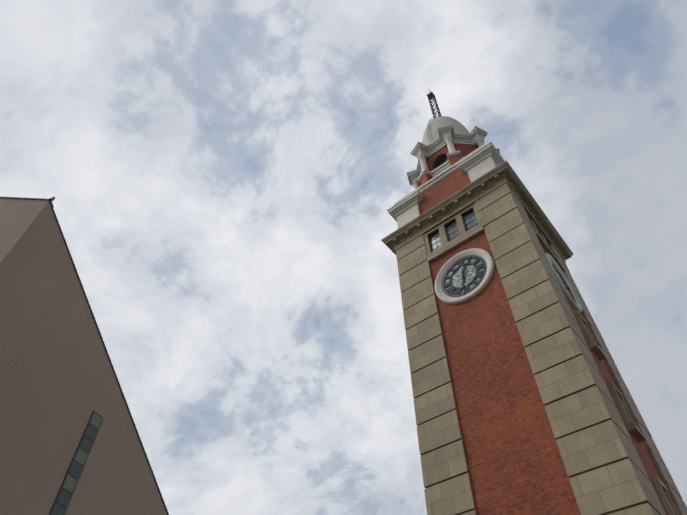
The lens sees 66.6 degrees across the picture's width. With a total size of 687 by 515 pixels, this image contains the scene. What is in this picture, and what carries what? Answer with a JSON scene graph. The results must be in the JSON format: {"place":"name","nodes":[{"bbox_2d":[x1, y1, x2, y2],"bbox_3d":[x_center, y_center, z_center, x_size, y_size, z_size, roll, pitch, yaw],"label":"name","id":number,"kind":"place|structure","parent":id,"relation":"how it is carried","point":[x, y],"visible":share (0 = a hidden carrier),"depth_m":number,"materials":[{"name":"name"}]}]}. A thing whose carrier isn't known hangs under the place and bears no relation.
{"place":"outdoors","nodes":[
{"label":"outdoors","id":0,"kind":"place"},
{"bbox_2d":[0,0,686,514],"label":"sky","id":1,"kind":"structure","parent":0,"point":[223,177],"materials":[{"name":"white"}]},
{"label":"ground","id":2,"kind":"structure","parent":0,"visible":0},
{"bbox_2d":[0,197,168,514],"bbox_3d":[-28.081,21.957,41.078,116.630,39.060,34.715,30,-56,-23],"label":"building","id":3,"kind":"structure","parent":2,"relation":"on","point":[71,442],"depth_m":39.04,"materials":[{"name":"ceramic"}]},
{"bbox_2d":[381,90,686,514],"bbox_3d":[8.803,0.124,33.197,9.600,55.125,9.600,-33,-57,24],"label":"clock tower","id":4,"kind":"structure","parent":2,"relation":"on","point":[524,403],"depth_m":23.13,"materials":[{"name":"brick"}]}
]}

